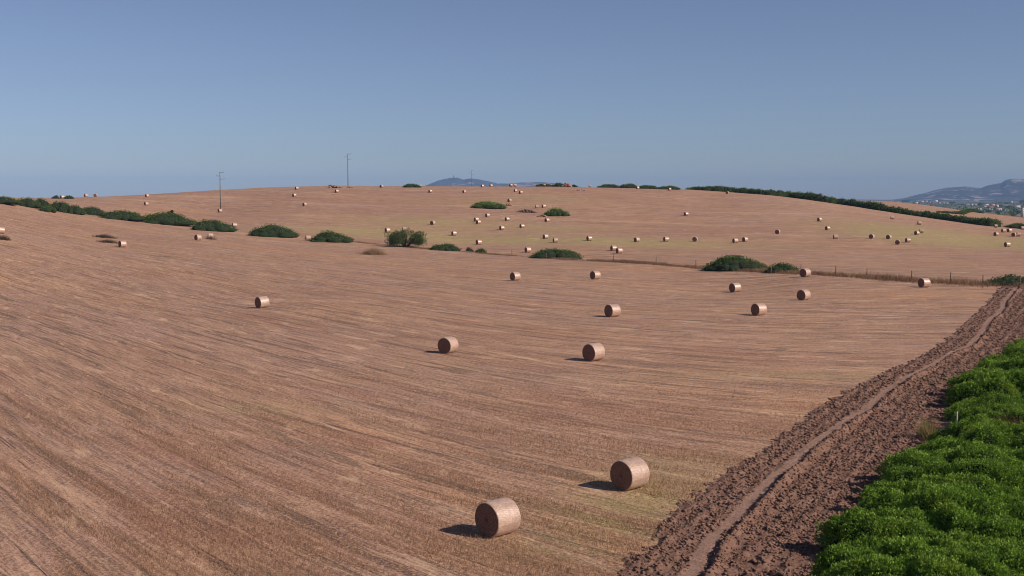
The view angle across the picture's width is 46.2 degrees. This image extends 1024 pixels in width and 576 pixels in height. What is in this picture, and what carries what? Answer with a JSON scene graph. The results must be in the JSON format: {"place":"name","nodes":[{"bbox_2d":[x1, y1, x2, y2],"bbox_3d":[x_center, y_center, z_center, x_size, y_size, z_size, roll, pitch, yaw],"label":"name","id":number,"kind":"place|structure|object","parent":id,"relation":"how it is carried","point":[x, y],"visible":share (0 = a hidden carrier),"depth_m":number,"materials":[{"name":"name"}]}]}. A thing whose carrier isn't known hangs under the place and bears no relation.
{"place":"outdoors","nodes":[
{"label":"outdoors","id":0,"kind":"place"},
{"bbox_2d":[426,178,554,186],"bbox_3d":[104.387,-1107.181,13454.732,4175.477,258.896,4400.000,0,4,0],"label":"blue mountain","id":1,"kind":"structure","parent":0,"point":[459,182],"depth_m":13124.83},
{"bbox_2d":[0,186,1023,575],"bbox_3d":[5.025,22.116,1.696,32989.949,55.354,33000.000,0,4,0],"label":"ground","id":2,"kind":"structure","parent":0,"point":[176,312],"depth_m":110.49,"materials":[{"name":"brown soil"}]},
{"bbox_2d":[0,227,4,233],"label":"hay bale","id":3,"kind":"object","parent":2,"relation":"on","point":[2,230],"visible":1,"depth_m":265.20,"materials":[{"name":"plant"}]},
{"bbox_2d":[0,234,11,240],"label":"dry weeds","id":4,"kind":"object","parent":2,"relation":"on","point":[3,238],"visible":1,"depth_m":250.71,"materials":[{"name":"brown plant"}]},
{"bbox_2d":[0,196,20,203],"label":"mastic bush","id":5,"kind":"object","parent":2,"relation":"on","point":[5,200],"visible":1,"depth_m":341.52,"materials":[{"name":"green plant"}]},
{"bbox_2d":[15,197,41,207],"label":"mastic bush","id":6,"kind":"object","parent":2,"relation":"on","point":[29,203],"visible":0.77,"depth_m":350.90,"materials":[{"name":"green plant"}]},
{"bbox_2d":[36,198,53,207],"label":"mastic bush","id":7,"kind":"object","parent":2,"relation":"on","point":[44,202],"visible":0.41,"depth_m":357.06,"materials":[{"name":"green plant"}]},
{"bbox_2d":[39,206,56,212],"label":"mastic bush","id":8,"kind":"object","parent":2,"relation":"on","point":[46,209],"visible":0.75,"depth_m":348.12,"materials":[{"name":"green plant"}]},
{"bbox_2d":[49,201,69,211],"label":"mastic bush","id":9,"kind":"object","parent":2,"relation":"on","point":[60,206],"visible":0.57,"depth_m":362.08,"materials":[{"name":"green plant"}]},
{"bbox_2d":[63,195,74,198],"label":"mastic bush","id":10,"kind":"object","parent":2,"relation":"on","point":[68,197],"visible":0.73,"depth_m":512.93,"materials":[{"name":"green plant"}]},
{"bbox_2d":[62,204,85,214],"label":"mastic bush","id":11,"kind":"object","parent":2,"relation":"on","point":[75,209],"visible":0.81,"depth_m":361.41,"materials":[{"name":"green plant"}]},
{"bbox_2d":[83,206,104,215],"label":"mastic bush","id":12,"kind":"object","parent":2,"relation":"on","point":[90,210],"visible":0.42,"depth_m":370.57,"materials":[{"name":"green plant"}]},
{"bbox_2d":[90,234,116,238],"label":"dry weeds","id":13,"kind":"object","parent":2,"relation":"on","point":[105,236],"visible":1,"depth_m":292.38,"materials":[{"name":"brown plant"}]},
{"bbox_2d":[91,239,117,243],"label":"dry weeds","id":14,"kind":"object","parent":2,"relation":"on","point":[108,241],"visible":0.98,"depth_m":279.04,"materials":[{"name":"brown plant"}]},
{"bbox_2d":[98,209,144,220],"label":"mastic bush","id":15,"kind":"object","parent":2,"relation":"on","point":[124,215],"visible":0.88,"depth_m":362.20,"materials":[{"name":"green plant"}]},
{"bbox_2d":[118,241,126,246],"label":"hay bale","id":16,"kind":"object","parent":2,"relation":"on","point":[122,243],"visible":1,"depth_m":270.01,"materials":[{"name":"plant"}]},
{"bbox_2d":[138,211,196,225],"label":"mastic bush","id":17,"kind":"object","parent":2,"relation":"on","point":[164,218],"visible":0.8,"depth_m":366.98,"materials":[{"name":"green plant"}]},
{"bbox_2d":[194,235,201,239],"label":"hay bale","id":18,"kind":"object","parent":2,"relation":"on","point":[197,237],"visible":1,"depth_m":298.81,"materials":[{"name":"plant"}]},
{"bbox_2d":[190,219,237,231],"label":"mastic bush","id":19,"kind":"object","parent":2,"relation":"on","point":[211,225],"visible":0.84,"depth_m":353.11,"materials":[{"name":"green plant"}]},
{"bbox_2d":[255,296,268,307],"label":"hay bale","id":20,"kind":"object","parent":2,"relation":"on","point":[261,301],"visible":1,"depth_m":151.75,"materials":[{"name":"plant"}]},
{"bbox_2d":[247,223,299,237],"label":"mastic bush","id":21,"kind":"object","parent":2,"relation":"on","point":[271,230],"visible":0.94,"depth_m":345.20,"materials":[{"name":"green plant"}]},
{"bbox_2d":[305,235,310,240],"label":"hay bale","id":22,"kind":"object","parent":2,"relation":"on","point":[307,237],"visible":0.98,"depth_m":336.93,"materials":[{"name":"plant"}]},
{"bbox_2d":[308,230,354,242],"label":"mastic bush","id":23,"kind":"object","parent":2,"relation":"on","point":[330,237],"visible":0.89,"depth_m":333.25,"materials":[{"name":"green plant"}]},
{"bbox_2d":[328,185,344,187],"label":"stone heap","id":24,"kind":"object","parent":2,"relation":"on","point":[333,186],"visible":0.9,"depth_m":597.92,"materials":[{"name":"beige stone"}]},
{"bbox_2d":[349,247,389,254],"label":"dry weeds","id":25,"kind":"object","parent":2,"relation":"on","point":[372,251],"visible":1,"depth_m":284.11,"materials":[{"name":"brown plant"}]},
{"bbox_2d":[384,227,427,246],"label":"olive shrub","id":26,"kind":"object","parent":2,"relation":"on","point":[395,238],"visible":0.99,"depth_m":322.80,"materials":[{"name":"green plant"}]},
{"bbox_2d":[402,184,420,187],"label":"mastic bush","id":27,"kind":"object","parent":2,"relation":"on","point":[411,186],"visible":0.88,"depth_m":615.35,"materials":[{"name":"green plant"}]},
{"bbox_2d":[428,243,461,250],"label":"mastic bush","id":28,"kind":"object","parent":2,"relation":"on","point":[446,247],"visible":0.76,"depth_m":316.15,"materials":[{"name":"green plant"}]},
{"bbox_2d":[437,336,458,353],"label":"hay bale","id":29,"kind":"object","parent":2,"relation":"on","point":[447,345],"visible":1,"depth_m":106.91,"materials":[{"name":"plant"}]},
{"bbox_2d":[474,247,486,252],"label":"mastic bush","id":30,"kind":"object","parent":2,"relation":"on","point":[480,250],"visible":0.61,"depth_m":318.29,"materials":[{"name":"green plant"}]},
{"bbox_2d":[469,201,507,208],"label":"mastic bush","id":31,"kind":"object","parent":2,"relation":"on","point":[488,205],"visible":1,"depth_m":498.37,"materials":[{"name":"green plant"}]},
{"bbox_2d":[475,497,520,537],"bbox_3d":[-0.592,9.519,49.742,1.311,1.498,1.508,-4,6,-44],"label":"hay bale","id":32,"kind":"object","parent":2,"relation":"on","point":[498,517],"visible":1,"depth_m":49.30,"materials":[{"name":"plant"}]},
{"bbox_2d":[510,272,520,280],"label":"hay bale","id":33,"kind":"object","parent":2,"relation":"on","point":[515,276],"visible":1,"depth_m":204.13,"materials":[{"name":"plant"}]},
{"bbox_2d":[517,209,536,212],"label":"rubble","id":34,"kind":"object","parent":2,"relation":"on","point":[527,211],"visible":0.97,"depth_m":486.13,"materials":[{"name":"stone"}]},
{"bbox_2d":[525,247,530,252],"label":"hay bale","id":35,"kind":"object","parent":2,"relation":"on","point":[527,249],"visible":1,"depth_m":325.38,"materials":[{"name":"plant"}]},
{"bbox_2d":[536,183,551,186],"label":"mastic bush","id":36,"kind":"object","parent":2,"relation":"on","point":[542,185],"visible":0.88,"depth_m":666.65,"materials":[{"name":"green plant"}]},
{"bbox_2d":[528,248,582,258],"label":"mastic bush","id":37,"kind":"object","parent":2,"relation":"on","point":[559,253],"visible":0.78,"depth_m":292.42,"materials":[{"name":"green plant"}]},
{"bbox_2d":[543,206,570,215],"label":"mastic bush","id":38,"kind":"object","parent":2,"relation":"on","point":[556,212],"visible":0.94,"depth_m":474.55,"materials":[{"name":"green plant"}]},
{"bbox_2d":[551,182,564,186],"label":"mastic bush","id":39,"kind":"object","parent":2,"relation":"on","point":[558,184],"visible":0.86,"depth_m":665.89,"materials":[{"name":"green plant"}]},
{"bbox_2d":[562,183,571,186],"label":"earth mound","id":40,"kind":"object","parent":2,"relation":"on","point":[566,184],"visible":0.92,"depth_m":665.29,"materials":[{"name":"brown soil"}]},
{"bbox_2d":[582,343,604,360],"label":"hay bale","id":41,"kind":"object","parent":2,"relation":"on","point":[593,351],"visible":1,"depth_m":101.90,"materials":[{"name":"plant"}]},
{"bbox_2d":[590,271,600,278],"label":"hay bale","id":42,"kind":"object","parent":2,"relation":"on","point":[595,274],"visible":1,"depth_m":208.56,"materials":[{"name":"plant"}]},
{"bbox_2d":[597,184,619,187],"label":"mastic bush","id":43,"kind":"object","parent":2,"relation":"on","point":[608,186],"visible":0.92,"depth_m":680.75,"materials":[{"name":"green plant"}]},
{"bbox_2d":[604,304,620,316],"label":"hay bale","id":44,"kind":"object","parent":2,"relation":"on","point":[612,310],"visible":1,"depth_m":139.19,"materials":[{"name":"plant"}]},
{"bbox_2d":[610,245,616,250],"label":"hay bale","id":45,"kind":"object","parent":2,"relation":"on","point":[613,247],"visible":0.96,"depth_m":332.54,"materials":[{"name":"plant"}]},
{"bbox_2d":[616,248,622,253],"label":"hay bale","id":46,"kind":"object","parent":2,"relation":"on","point":[619,250],"visible":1,"depth_m":322.18,"materials":[{"name":"plant"}]},
{"bbox_2d":[620,183,635,187],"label":"mastic bush","id":47,"kind":"object","parent":2,"relation":"on","point":[627,185],"visible":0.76,"depth_m":680.65,"materials":[{"name":"green plant"}]},
{"bbox_2d":[610,457,649,490],"bbox_3d":[5.656,8.925,57.592,1.298,1.468,1.492,-4,6,-42],"label":"hay bale","id":48,"kind":"object","parent":2,"relation":"on","point":[630,473],"visible":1,"depth_m":57.16,"materials":[{"name":"plant"}]},
{"bbox_2d":[639,185,657,188],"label":"mastic bush","id":49,"kind":"object","parent":2,"relation":"on","point":[647,187],"visible":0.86,"depth_m":654.10,"materials":[{"name":"green plant"}]},
{"bbox_2d":[304,238,1023,289],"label":"dry grass","id":50,"kind":"structure","parent":2,"relation":"on","point":[889,278],"depth_m":207.94,"materials":[{"name":"beige plant"}]},
{"bbox_2d":[657,185,680,189],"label":"mastic bush","id":51,"kind":"object","parent":2,"relation":"on","point":[671,187],"visible":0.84,"depth_m":649.32,"materials":[{"name":"green plant"}]},
{"bbox_2d":[701,254,768,271],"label":"mastic bush","id":52,"kind":"object","parent":2,"relation":"on","point":[729,263],"visible":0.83,"depth_m":234.73,"materials":[{"name":"green plant"}]},
{"bbox_2d":[729,283,740,291],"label":"hay bale","id":53,"kind":"object","parent":2,"relation":"on","point":[734,287],"visible":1,"depth_m":188.74,"materials":[{"name":"plant"}]},
{"bbox_2d":[482,247,1020,285],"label":"wire fence","id":54,"kind":"object","parent":2,"relation":"on","point":[774,267],"visible":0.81,"depth_m":213.65,"materials":[{"name":"brown wood"}]},
{"bbox_2d":[751,303,766,315],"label":"hay bale","id":55,"kind":"object","parent":2,"relation":"on","point":[758,309],"visible":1,"depth_m":140.25,"materials":[{"name":"plant"}]},
{"bbox_2d":[764,262,799,272],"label":"mastic bush","id":56,"kind":"object","parent":2,"relation":"on","point":[783,266],"visible":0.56,"depth_m":222.27,"materials":[{"name":"green plant"}]},
{"bbox_2d":[797,289,810,299],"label":"hay bale","id":57,"kind":"object","parent":2,"relation":"on","point":[804,294],"visible":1,"depth_m":162.59,"materials":[{"name":"plant"}]},
{"bbox_2d":[799,268,810,276],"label":"hay bale","id":58,"kind":"object","parent":2,"relation":"on","point":[804,272],"visible":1,"depth_m":206.06,"materials":[{"name":"plant"}]},
{"bbox_2d":[614,285,1023,575],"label":"ploughed strip","id":59,"kind":"object","parent":2,"relation":"on","point":[698,562],"visible":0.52,"depth_m":58.05,"materials":[{"name":"soil"}]},
{"bbox_2d":[617,284,1023,575],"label":"clods","id":60,"kind":"object","parent":59,"relation":"on","point":[929,391],"visible":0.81,"depth_m":63.45,"materials":[{"name":"soil"}]},
{"bbox_2d":[904,413,947,440],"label":"dry grass tuft","id":61,"kind":"object","parent":59,"relation":"on","point":[923,431],"visible":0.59,"depth_m":69.11,"materials":[{"name":"beige plant"}]},
{"bbox_2d":[685,185,1002,226],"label":"hedge","id":62,"kind":"object","parent":2,"relation":"on","point":[983,221],"visible":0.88,"depth_m":623.60,"materials":[{"name":"green plant"}]},
{"bbox_2d":[808,533,1023,575],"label":"mastic shrub","id":63,"kind":"object","parent":2,"relation":"on","point":[914,555],"visible":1,"depth_m":41.11,"materials":[{"name":"green plant"}]},
{"bbox_2d":[811,478,1023,550],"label":"mastic shrub","id":64,"kind":"object","parent":2,"relation":"on","point":[954,509],"visible":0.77,"depth_m":46.97,"materials":[{"name":"green plant"}]},
{"bbox_2d":[918,278,930,287],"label":"hay bale","id":65,"kind":"object","parent":2,"relation":"on","point":[924,282],"visible":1,"depth_m":182.98,"materials":[{"name":"plant"}]},
{"bbox_2d":[858,442,1023,497],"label":"mastic shrub","id":66,"kind":"object","parent":2,"relation":"on","point":[988,466],"visible":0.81,"depth_m":55.05,"materials":[{"name":"green plant"}]},
{"bbox_2d":[895,201,1023,216],"bbox_3d":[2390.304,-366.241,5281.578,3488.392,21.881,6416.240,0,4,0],"label":"scrub","id":67,"kind":"object","parent":2,"relation":"on","point":[1007,212],"visible":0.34,"depth_m":4814.60,"materials":[{"name":"green plant"}]},
{"bbox_2d":[936,209,984,214],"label":"hedge","id":68,"kind":"object","parent":2,"relation":"on","point":[964,212],"visible":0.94,"depth_m":809.33,"materials":[{"name":"green plant"}]},
{"bbox_2d":[913,413,1023,453],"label":"mastic shrub","id":69,"kind":"object","parent":2,"relation":"on","point":[982,430],"visible":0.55,"depth_m":63.07,"materials":[{"name":"green plant"}]},
{"bbox_2d":[941,365,1023,405],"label":"mastic shrub","id":70,"kind":"object","parent":2,"relation":"on","point":[975,383],"visible":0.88,"depth_m":78.74,"materials":[{"name":"green plant"}]},
{"bbox_2d":[943,390,1023,424],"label":"mastic shrub","id":71,"kind":"object","parent":2,"relation":"on","point":[989,405],"visible":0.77,"depth_m":71.78,"materials":[{"name":"green plant"}]},
{"bbox_2d":[969,353,1023,371],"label":"mastic shrub","id":72,"kind":"object","parent":2,"relation":"on","point":[994,361],"visible":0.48,"depth_m":88.70,"materials":[{"name":"green plant"}]},
{"bbox_2d":[983,273,1023,285],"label":"mastic bush","id":73,"kind":"object","parent":2,"relation":"on","point":[1009,279],"visible":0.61,"depth_m":188.65,"materials":[{"name":"green plant"}]},
{"bbox_2d":[986,486,1023,528],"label":"mastic shrub","id":74,"kind":"object","parent":2,"relation":"on","point":[1016,508],"visible":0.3,"depth_m":47.59,"materials":[{"name":"green plant"}]},
{"bbox_2d":[989,411,1023,424],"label":"shrub","id":75,"kind":"object","parent":2,"relation":"on","point":[997,419],"visible":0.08,"depth_m":68.53,"materials":[{"name":"green plant"}]},
{"bbox_2d":[1001,338,1023,356],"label":"mastic shrub","id":76,"kind":"object","parent":2,"relation":"on","point":[1016,346],"visible":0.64,"depth_m":97.00,"materials":[{"name":"green plant"}]},
{"bbox_2d":[1001,222,1023,228],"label":"mastic bush","id":77,"kind":"object","parent":2,"relation":"on","point":[1017,225],"visible":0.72,"depth_m":558.10,"materials":[{"name":"green plant"}]},
{"bbox_2d":[1006,434,1023,473],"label":"mastic shrub","id":78,"kind":"object","parent":2,"relation":"on","point":[1019,442],"visible":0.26,"depth_m":60.78,"materials":[{"name":"green plant"}]},
{"bbox_2d":[0,0,1023,199],"label":"sky","id":79,"kind":"structure","parent":0,"point":[845,99],"materials":[{"name":"blue"}]},
{"bbox_2d":[893,179,1023,200],"bbox_3d":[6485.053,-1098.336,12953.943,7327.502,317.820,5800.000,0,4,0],"label":"mountains","id":80,"kind":"structure","parent":0,"point":[1010,190],"depth_m":11395.03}
]}

